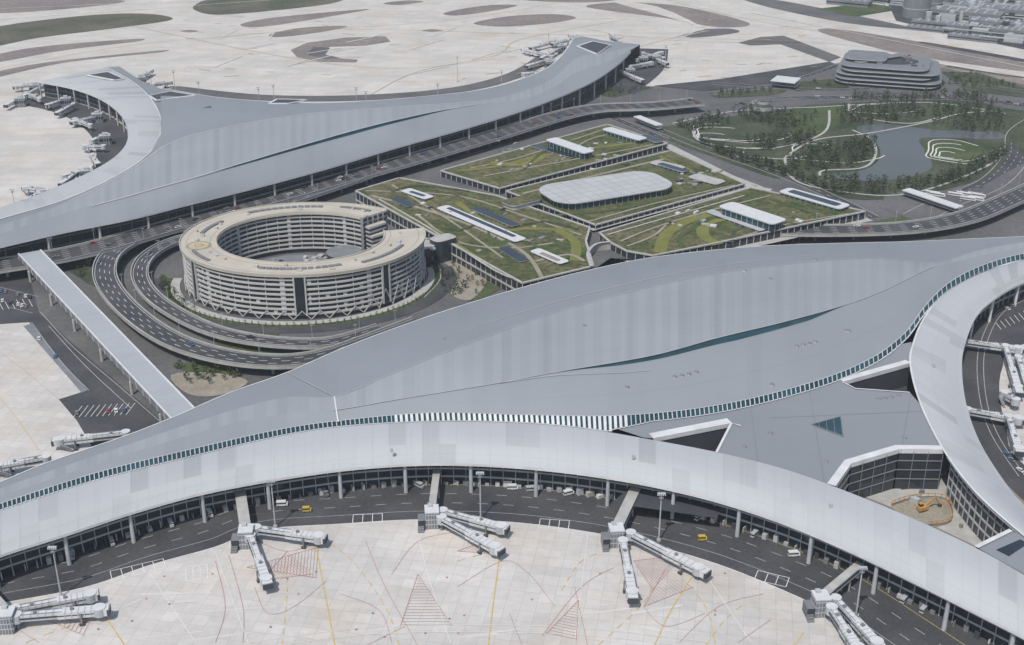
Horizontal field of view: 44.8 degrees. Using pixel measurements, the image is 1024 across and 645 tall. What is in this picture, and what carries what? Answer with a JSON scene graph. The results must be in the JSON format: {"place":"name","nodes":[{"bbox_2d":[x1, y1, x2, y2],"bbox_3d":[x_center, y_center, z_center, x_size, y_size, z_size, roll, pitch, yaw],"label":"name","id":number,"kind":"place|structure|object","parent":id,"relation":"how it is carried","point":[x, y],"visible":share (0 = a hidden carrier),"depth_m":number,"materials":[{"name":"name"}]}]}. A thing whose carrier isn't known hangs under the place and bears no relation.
{"place":"outdoors","nodes":[
{"label":"outdoors","id":0,"kind":"place"},
{"bbox_2d":[0,322,91,480],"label":"apron","id":1,"kind":"object","parent":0,"point":[43,414],"visible":0.92,"depth_m":677.78,"materials":[{"name":"concrete"}]},
{"bbox_2d":[0,453,51,476],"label":"boarding bridge","id":2,"kind":"structure","parent":1,"relation":"on","point":[10,466],"depth_m":606.38,"materials":[{"name":"grey metal"}]},
{"bbox_2d":[24,324,86,392],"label":"drain strip","id":3,"kind":"object","parent":1,"relation":"on","point":[32,330],"visible":1,"depth_m":727.46,"materials":[{"name":"grey concrete"}]},
{"bbox_2d":[0,287,157,449],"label":"marking","id":4,"kind":"object","parent":1,"relation":"on","point":[70,372],"visible":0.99,"depth_m":706.20,"materials":[{"name":"white paint"}]},
{"bbox_2d":[26,97,127,169],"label":"service road","id":5,"kind":"structure","parent":0,"point":[119,136],"depth_m":1175.98,"materials":[{"name":"asphalt"}]},
{"bbox_2d":[0,269,159,446],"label":"taxi road","id":6,"kind":"structure","parent":0,"point":[137,417],"depth_m":698.49,"materials":[{"name":"asphalt"}]},
{"bbox_2d":[51,429,130,451],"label":"boarding bridge","id":7,"kind":"structure","parent":6,"relation":"on","point":[62,441],"depth_m":628.46,"materials":[{"name":"grey metal"}]},
{"bbox_2d":[214,339,316,352],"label":"planting bed","id":8,"kind":"object","parent":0,"point":[237,346],"visible":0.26,"depth_m":737.02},
{"bbox_2d":[170,48,667,100],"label":"service road","id":9,"kind":"structure","parent":0,"point":[650,73],"depth_m":1310.31,"materials":[{"name":"asphalt"}]},
{"bbox_2d":[0,520,867,644],"bbox_3d":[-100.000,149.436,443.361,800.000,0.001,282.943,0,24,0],"label":"apron","id":10,"kind":"object","parent":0,"point":[549,559],"visible":0.77,"depth_m":518.30,"materials":[{"name":"concrete"}]},
{"bbox_2d":[10,589,100,610],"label":"boarding bridge","id":11,"kind":"structure","parent":10,"relation":"on","point":[89,596],"depth_m":507.02,"materials":[{"name":"grey metal"}]},
{"bbox_2d":[12,603,110,629],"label":"boarding bridge","id":12,"kind":"structure","parent":10,"relation":"on","point":[96,610],"depth_m":499.84,"materials":[{"name":"grey metal"}]},
{"bbox_2d":[245,531,274,590],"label":"boarding bridge","id":13,"kind":"structure","parent":10,"relation":"on","point":[265,578],"depth_m":528.76,"materials":[{"name":"grey metal"}]},
{"bbox_2d":[253,523,327,548],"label":"boarding bridge","id":14,"kind":"structure","parent":10,"relation":"on","point":[315,538],"depth_m":550.60,"materials":[{"name":"grey metal"}]},
{"bbox_2d":[436,513,505,556],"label":"boarding bridge","id":15,"kind":"structure","parent":10,"relation":"on","point":[496,548],"depth_m":548.76,"materials":[{"name":"grey metal"}]},
{"bbox_2d":[439,506,509,537],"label":"boarding bridge","id":16,"kind":"structure","parent":10,"relation":"on","point":[496,527],"depth_m":559.41,"materials":[{"name":"grey metal"}]},
{"bbox_2d":[1,484,962,644],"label":"apron marking","id":17,"kind":"object","parent":10,"relation":"on","point":[489,633],"visible":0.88,"depth_m":516.12,"materials":[{"name":"white paint"}]},
{"bbox_2d":[617,536,640,603],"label":"boarding bridge","id":18,"kind":"structure","parent":10,"relation":"on","point":[632,591],"depth_m":522.30,"materials":[{"name":"grey metal"}]},
{"bbox_2d":[625,528,711,579],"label":"boarding bridge","id":19,"kind":"structure","parent":10,"relation":"on","point":[698,569],"depth_m":535.66,"materials":[{"name":"grey metal"}]},
{"bbox_2d":[825,602,863,644],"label":"boarding bridge","id":20,"kind":"structure","parent":10,"relation":"on","point":[846,631],"depth_m":492.14,"materials":[{"name":"grey metal"}]},
{"bbox_2d":[830,593,885,644],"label":"boarding bridge","id":21,"kind":"structure","parent":10,"relation":"on","point":[864,631],"depth_m":493.23,"materials":[{"name":"grey metal"}]},
{"bbox_2d":[0,484,995,644],"bbox_3d":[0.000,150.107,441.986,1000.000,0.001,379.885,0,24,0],"label":"service road","id":22,"kind":"structure","parent":0,"point":[364,502],"depth_m":556.74,"materials":[{"name":"asphalt"}]},
{"bbox_2d":[0,596,16,634],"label":"bridge rotunda","id":23,"kind":"structure","parent":22,"relation":"on","point":[7,625],"depth_m":495.98,"materials":[{"name":"grey metal"}]},
{"bbox_2d":[230,489,253,553],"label":"bridge rotunda","id":24,"kind":"structure","parent":22,"relation":"on","point":[246,527],"depth_m":551.87,"materials":[{"name":"grey metal"}]},
{"bbox_2d":[418,468,440,532],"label":"bridge rotunda","id":25,"kind":"structure","parent":22,"relation":"on","point":[427,518],"depth_m":564.72,"materials":[{"name":"grey metal"}]},
{"bbox_2d":[601,486,641,551],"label":"bridge rotunda","id":26,"kind":"structure","parent":22,"relation":"on","point":[616,530],"depth_m":554.13,"materials":[{"name":"grey metal"}]},
{"bbox_2d":[802,561,863,622],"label":"bridge rotunda","id":27,"kind":"structure","parent":22,"relation":"on","point":[814,607],"depth_m":507.75,"materials":[{"name":"grey metal"}]},
{"bbox_2d":[0,0,1023,206],"bbox_3d":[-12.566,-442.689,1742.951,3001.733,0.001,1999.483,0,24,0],"label":"apron","id":28,"kind":"object","parent":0,"point":[40,148],"visible":0.5,"depth_m":1491.75,"materials":[{"name":"concrete"}]},
{"bbox_2d":[0,0,123,12],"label":"verge","id":29,"kind":"structure","parent":28,"relation":"on","point":[9,6],"depth_m":1762.07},
{"bbox_2d":[0,39,144,61],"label":"verge","id":30,"kind":"structure","parent":28,"relation":"on","point":[16,54],"depth_m":1496.16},
{"bbox_2d":[0,50,168,76],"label":"verge","id":31,"kind":"structure","parent":28,"relation":"on","point":[15,70],"depth_m":1422.89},
{"bbox_2d":[0,13,172,45],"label":"grass island","id":32,"kind":"structure","parent":28,"relation":"on","point":[14,33],"depth_m":1624.80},
{"bbox_2d":[193,0,341,14],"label":"grass island","id":33,"kind":"structure","parent":28,"relation":"on","point":[215,7],"depth_m":1755.53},
{"bbox_2d":[241,9,368,26],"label":"verge","id":34,"kind":"structure","parent":28,"relation":"on","point":[278,20],"depth_m":1668.19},
{"bbox_2d":[269,26,346,36],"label":"verge","id":35,"kind":"structure","parent":28,"relation":"on","point":[295,32],"depth_m":1589.13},
{"bbox_2d":[0,37,639,274],"bbox_3d":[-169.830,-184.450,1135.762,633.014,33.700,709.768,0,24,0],"label":"airport terminal","id":36,"kind":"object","parent":28,"relation":"on","point":[198,151],"visible":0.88,"depth_m":1051.53,"materials":[{"name":"grey metal"}]},
{"bbox_2d":[291,36,389,61],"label":"verge","id":37,"kind":"structure","parent":28,"relation":"on","point":[302,51],"depth_m":1516.27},
{"bbox_2d":[443,5,516,14],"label":"verge","id":38,"kind":"structure","parent":28,"relation":"on","point":[477,9],"depth_m":1727.34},
{"bbox_2d":[0,0,1023,93],"bbox_3d":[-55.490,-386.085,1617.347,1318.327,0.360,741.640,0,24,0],"label":"taxiway marking","id":39,"kind":"object","parent":28,"relation":"on","point":[487,32],"visible":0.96,"depth_m":1537.09,"materials":[{"name":"yellow paint"}]},
{"bbox_2d":[474,14,575,26],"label":"verge","id":40,"kind":"structure","parent":28,"relation":"on","point":[534,19],"depth_m":1655.43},
{"bbox_2d":[586,2,749,26],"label":"verge","id":41,"kind":"structure","parent":28,"relation":"on","point":[700,17],"depth_m":1700.18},
{"bbox_2d":[682,28,738,37],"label":"verge","id":42,"kind":"structure","parent":28,"relation":"on","point":[715,32],"depth_m":1582.67,"materials":[{"name":"concrete"}]},
{"bbox_2d":[739,36,839,61],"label":"verge","id":43,"kind":"structure","parent":28,"relation":"on","point":[811,50],"depth_m":1516.46,"materials":[{"name":"asphalt"}]},
{"bbox_2d":[818,29,1023,70],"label":"verge","id":44,"kind":"structure","parent":28,"relation":"on","point":[903,47],"depth_m":1485.69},
{"bbox_2d":[919,42,1023,61],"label":"verge","id":45,"kind":"structure","parent":28,"relation":"on","point":[981,53],"depth_m":1475.59,"materials":[{"name":"concrete"}]},
{"bbox_2d":[9,63,1023,547],"bbox_3d":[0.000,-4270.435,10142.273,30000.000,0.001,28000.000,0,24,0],"label":"ground","id":46,"kind":"structure","parent":0,"point":[911,337],"depth_m":684.50,"materials":[{"name":"concrete"}]},
{"bbox_2d":[18,249,193,421],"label":"skybridge","id":47,"kind":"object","parent":46,"relation":"on","point":[161,393],"visible":0.98,"depth_m":721.18,"materials":[{"name":"grey metal"}]},
{"bbox_2d":[92,174,415,373],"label":"elevated road","id":48,"kind":"structure","parent":46,"relation":"on","point":[122,303],"depth_m":739.29,"materials":[{"name":"asphalt"}]},
{"bbox_2d":[130,227,380,351],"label":"elevated road","id":49,"kind":"structure","parent":46,"relation":"on","point":[149,292],"depth_m":754.04,"materials":[{"name":"asphalt"}]},
{"bbox_2d":[179,202,425,319],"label":"curved block","id":50,"kind":"structure","parent":46,"relation":"on","point":[227,272],"depth_m":794.35,"materials":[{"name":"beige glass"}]},
{"bbox_2d":[151,233,455,332],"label":"podium","id":51,"kind":"object","parent":46,"relation":"on","point":[442,245],"visible":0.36,"depth_m":801.84,"materials":[{"name":"concrete"}]},
{"bbox_2d":[0,90,704,276],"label":"elevated road","id":52,"kind":"structure","parent":46,"relation":"on","point":[69,253],"depth_m":1006.18,"materials":[{"name":"asphalt"}]},
{"bbox_2d":[0,236,1023,644],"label":"airport terminal","id":53,"kind":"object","parent":46,"relation":"on","point":[762,390],"visible":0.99,"depth_m":610.96,"materials":[{"name":"grey metal"}]},
{"bbox_2d":[355,124,872,290],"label":"parking garage","id":54,"kind":"structure","parent":46,"relation":"on","point":[555,207],"depth_m":930.26,"materials":[{"name":"plant"}]},
{"bbox_2d":[834,50,941,90],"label":"office building","id":55,"kind":"structure","parent":46,"relation":"on","point":[876,69],"depth_m":1324.06,"materials":[{"name":"grey glass"}]},
{"bbox_2d":[774,176,1023,240],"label":"elevated road","id":56,"kind":"structure","parent":46,"relation":"on","point":[998,204],"depth_m":910.43,"materials":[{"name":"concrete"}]},
{"bbox_2d":[999,344,1023,463],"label":"apron","id":57,"kind":"object","parent":46,"relation":"on","point":[1004,383],"visible":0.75,"depth_m":672.55,"materials":[{"name":"concrete"}]},
{"bbox_2d":[31,64,1023,420],"bbox_3d":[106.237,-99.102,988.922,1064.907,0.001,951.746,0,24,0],"label":"landside pavement","id":58,"kind":"structure","parent":0,"point":[169,264],"depth_m":909.84,"materials":[{"name":"asphalt"}]},
{"bbox_2d":[60,256,96,286],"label":"planting bed","id":59,"kind":"object","parent":58,"relation":"on","point":[85,275],"visible":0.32,"depth_m":852.24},
{"bbox_2d":[117,232,182,275],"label":"planting bed","id":60,"kind":"object","parent":58,"relation":"on","point":[129,255],"visible":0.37,"depth_m":881.54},
{"bbox_2d":[173,362,240,375],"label":"planting bed","id":61,"kind":"object","parent":58,"relation":"on","point":[221,369],"visible":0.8,"depth_m":714.08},
{"bbox_2d":[171,372,247,395],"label":"planting bed","id":62,"kind":"object","parent":58,"relation":"on","point":[217,385],"visible":0.9,"depth_m":695.79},
{"bbox_2d":[174,359,239,383],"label":"tree grove","id":63,"kind":"object","parent":62,"relation":"on","point":[196,371],"visible":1,"depth_m":701.88,"materials":[{"name":"green plant"}]},
{"bbox_2d":[444,260,485,299],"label":"planting bed","id":64,"kind":"object","parent":58,"relation":"on","point":[468,292],"visible":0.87,"depth_m":827.93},
{"bbox_2d":[434,258,484,292],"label":"tree grove","id":65,"kind":"object","parent":64,"relation":"on","point":[454,283],"visible":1,"depth_m":823.83,"materials":[{"name":"green plant"}]},
{"bbox_2d":[662,133,780,178],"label":"planting bed","id":66,"kind":"object","parent":58,"relation":"on","point":[713,153],"visible":1,"depth_m":1096.76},
{"bbox_2d":[711,90,786,97],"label":"planting bed","id":67,"kind":"object","parent":58,"relation":"on","point":[751,93],"visible":1,"depth_m":1295.42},
{"bbox_2d":[770,75,800,87],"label":"shelter canopy","id":68,"kind":"object","parent":58,"relation":"on","point":[785,81],"visible":1,"depth_m":1317.62,"materials":[{"name":"grey metal"}]},
{"bbox_2d":[791,79,848,90],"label":"planting bed","id":69,"kind":"object","parent":58,"relation":"on","point":[810,85],"visible":0.67,"depth_m":1326.93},
{"bbox_2d":[850,88,997,101],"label":"tree grove","id":70,"kind":"object","parent":58,"relation":"on","point":[924,94],"visible":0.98,"depth_m":1268.87,"materials":[{"name":"green plant"}]},
{"bbox_2d":[902,188,963,211],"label":"shelter canopy","id":71,"kind":"object","parent":58,"relation":"on","point":[931,199],"visible":0.88,"depth_m":969.60,"materials":[{"name":"grey metal"}]},
{"bbox_2d":[882,163,1023,219],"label":"parking lot","id":72,"kind":"structure","parent":58,"relation":"on","point":[900,204],"depth_m":982.80,"materials":[{"name":"asphalt"}]},
{"bbox_2d":[942,71,1023,96],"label":"planting bed","id":73,"kind":"object","parent":58,"relation":"on","point":[999,90],"visible":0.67,"depth_m":1326.93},
{"bbox_2d":[1000,107,1023,153],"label":"lawn","id":74,"kind":"structure","parent":58,"relation":"on","point":[1012,117],"depth_m":1182.88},
{"bbox_2d":[604,115,668,139],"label":"road","id":75,"kind":"structure","parent":0,"point":[637,127],"depth_m":1176.64,"materials":[{"name":"asphalt"}]},
{"bbox_2d":[615,1,704,45],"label":"service pavement","id":76,"kind":"structure","parent":0,"point":[659,11],"depth_m":1679.74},
{"bbox_2d":[419,95,1023,165],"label":"road","id":77,"kind":"structure","parent":0,"point":[548,129],"depth_m":1216.41,"materials":[{"name":"asphalt"}]},
{"bbox_2d":[654,98,809,126],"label":"plaza","id":78,"kind":"structure","parent":0,"point":[788,103],"depth_m":1240.10,"materials":[{"name":"concrete"}]},
{"bbox_2d":[731,103,817,128],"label":"tree grove","id":79,"kind":"object","parent":78,"relation":"on","point":[769,116],"visible":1,"depth_m":1197.47,"materials":[{"name":"green plant"}]},
{"bbox_2d":[655,62,837,90],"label":"road","id":80,"kind":"structure","parent":0,"point":[753,79],"depth_m":1351.36,"materials":[{"name":"asphalt"}]},
{"bbox_2d":[656,129,878,217],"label":"road","id":81,"kind":"structure","parent":0,"point":[868,214],"depth_m":1012.83,"materials":[{"name":"asphalt"}]},
{"bbox_2d":[746,0,905,28],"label":"taxiway","id":82,"kind":"structure","parent":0,"point":[807,10],"depth_m":1693.47,"materials":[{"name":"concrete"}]},
{"bbox_2d":[661,100,1009,199],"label":"park lawn","id":83,"kind":"structure","parent":0,"point":[740,127],"depth_m":1139.72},
{"bbox_2d":[784,107,848,133],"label":"lawn mound","id":84,"kind":"object","parent":83,"relation":"on","point":[819,121],"visible":0.84,"depth_m":1205.83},
{"bbox_2d":[786,133,877,169],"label":"tree grove","id":85,"kind":"object","parent":83,"relation":"on","point":[827,150],"visible":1,"depth_m":1086.15,"materials":[{"name":"green plant"}]},
{"bbox_2d":[836,96,925,123],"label":"tree grove","id":86,"kind":"object","parent":83,"relation":"on","point":[893,114],"visible":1,"depth_m":1212.84,"materials":[{"name":"green plant"}]},
{"bbox_2d":[924,141,986,162],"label":"lawn mound","id":87,"kind":"object","parent":83,"relation":"on","point":[971,149],"visible":0.95,"depth_m":1104.54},
{"bbox_2d":[926,98,1005,131],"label":"tree grove","id":88,"kind":"object","parent":83,"relation":"on","point":[978,111],"visible":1,"depth_m":1203.18,"materials":[{"name":"green plant"}]},
{"bbox_2d":[673,102,1005,195],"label":"park path","id":89,"kind":"structure","parent":0,"point":[823,132],"depth_m":1124.10,"materials":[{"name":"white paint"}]},
{"bbox_2d":[676,109,729,130],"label":"tree grove","id":90,"kind":"object","parent":89,"relation":"on","point":[702,117],"visible":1,"depth_m":1178.94,"materials":[{"name":"green plant"}]},
{"bbox_2d":[698,135,844,194],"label":"tree grove","id":91,"kind":"object","parent":89,"relation":"on","point":[785,168],"visible":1,"depth_m":1060.55,"materials":[{"name":"green plant"}]},
{"bbox_2d":[744,126,815,149],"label":"tree grove","id":92,"kind":"object","parent":89,"relation":"on","point":[774,138],"visible":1,"depth_m":1128.43,"materials":[{"name":"green plant"}]},
{"bbox_2d":[823,142,1008,193],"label":"tree grove","id":93,"kind":"object","parent":89,"relation":"on","point":[996,152],"visible":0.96,"depth_m":1021.67,"materials":[{"name":"green plant"}]},
{"bbox_2d":[819,4,890,16],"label":"grass field","id":94,"kind":"structure","parent":0,"point":[859,11],"depth_m":1726.26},
{"bbox_2d":[826,0,872,7],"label":"industrial shed","id":95,"kind":"structure","parent":94,"relation":"on","point":[862,3],"depth_m":1747.39,"materials":[{"name":"grey metal"}]},
{"bbox_2d":[716,82,1019,91],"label":"road","id":96,"kind":"structure","parent":0,"point":[849,89],"depth_m":1315.16,"materials":[{"name":"asphalt"}]},
{"bbox_2d":[826,124,1005,180],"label":"pond","id":97,"kind":"structure","parent":0,"point":[902,150],"depth_m":1115.92,"materials":[{"name":"liquid"}]},
{"bbox_2d":[867,457,981,545],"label":"courtyard ground","id":98,"kind":"structure","parent":0,"point":[964,533],"depth_m":588.12,"materials":[{"name":"concrete"}]},
{"bbox_2d":[892,498,951,526],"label":"excavation pit","id":99,"kind":"object","parent":98,"relation":"on","point":[934,512],"visible":0.83,"depth_m":577.92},
{"bbox_2d":[891,469,963,528],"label":"barrier","id":100,"kind":"object","parent":98,"relation":"on","point":[917,499],"visible":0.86,"depth_m":584.93,"materials":[{"name":"grey metal"}]},
{"bbox_2d":[889,0,1023,48],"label":"industrial yard","id":101,"kind":"structure","parent":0,"point":[896,10],"depth_m":1660.43,"materials":[{"name":"concrete"}]},
{"bbox_2d":[902,0,931,18],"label":"storage tank","id":102,"kind":"object","parent":101,"relation":"on","point":[916,9],"visible":0.96,"depth_m":1660.58,"materials":[{"name":"grey metal"}]},
{"bbox_2d":[883,0,1023,43],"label":"process plant","id":103,"kind":"object","parent":101,"relation":"on","point":[974,28],"visible":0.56,"depth_m":1635.71,"materials":[{"name":"concrete"}]},
{"bbox_2d":[931,5,1004,18],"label":"industrial shed","id":104,"kind":"structure","parent":101,"relation":"on","point":[968,12],"depth_m":1650.42,"materials":[{"name":"grey metal"}]},
{"bbox_2d":[947,32,999,43],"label":"industrial shed","id":105,"kind":"structure","parent":101,"relation":"on","point":[963,36],"depth_m":1535.47,"materials":[{"name":"grey metal"}]},
{"bbox_2d":[903,120,1023,214],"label":"road","id":106,"kind":"structure","parent":0,"point":[1013,158],"depth_m":1062.11,"materials":[{"name":"asphalt"}]},
{"bbox_2d":[962,296,1023,500],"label":"service road","id":107,"kind":"structure","parent":0,"point":[1012,333],"depth_m":699.61,"materials":[{"name":"asphalt"}]},
{"bbox_2d":[964,338,1023,357],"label":"boarding bridge","id":108,"kind":"structure","parent":107,"relation":"on","point":[1017,349],"depth_m":727.16,"materials":[{"name":"grey metal"}]},
{"bbox_2d":[967,406,1023,428],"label":"boarding bridge","id":109,"kind":"structure","parent":107,"relation":"on","point":[1018,420],"depth_m":650.14,"materials":[{"name":"grey metal"}]},
{"bbox_2d":[998,389,1020,410],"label":"boarding bridge","id":110,"kind":"structure","parent":107,"relation":"on","point":[1009,397],"depth_m":668.89,"materials":[{"name":"grey metal"}]},
{"bbox_2d":[1001,343,1023,397],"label":"boarding bridge","id":111,"kind":"structure","parent":107,"relation":"on","point":[1016,386],"depth_m":692.80,"materials":[{"name":"grey metal"}]},
{"bbox_2d":[1003,413,1023,456],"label":"boarding bridge","id":112,"kind":"structure","parent":107,"relation":"on","point":[1017,448],"depth_m":627.76,"materials":[{"name":"grey metal"}]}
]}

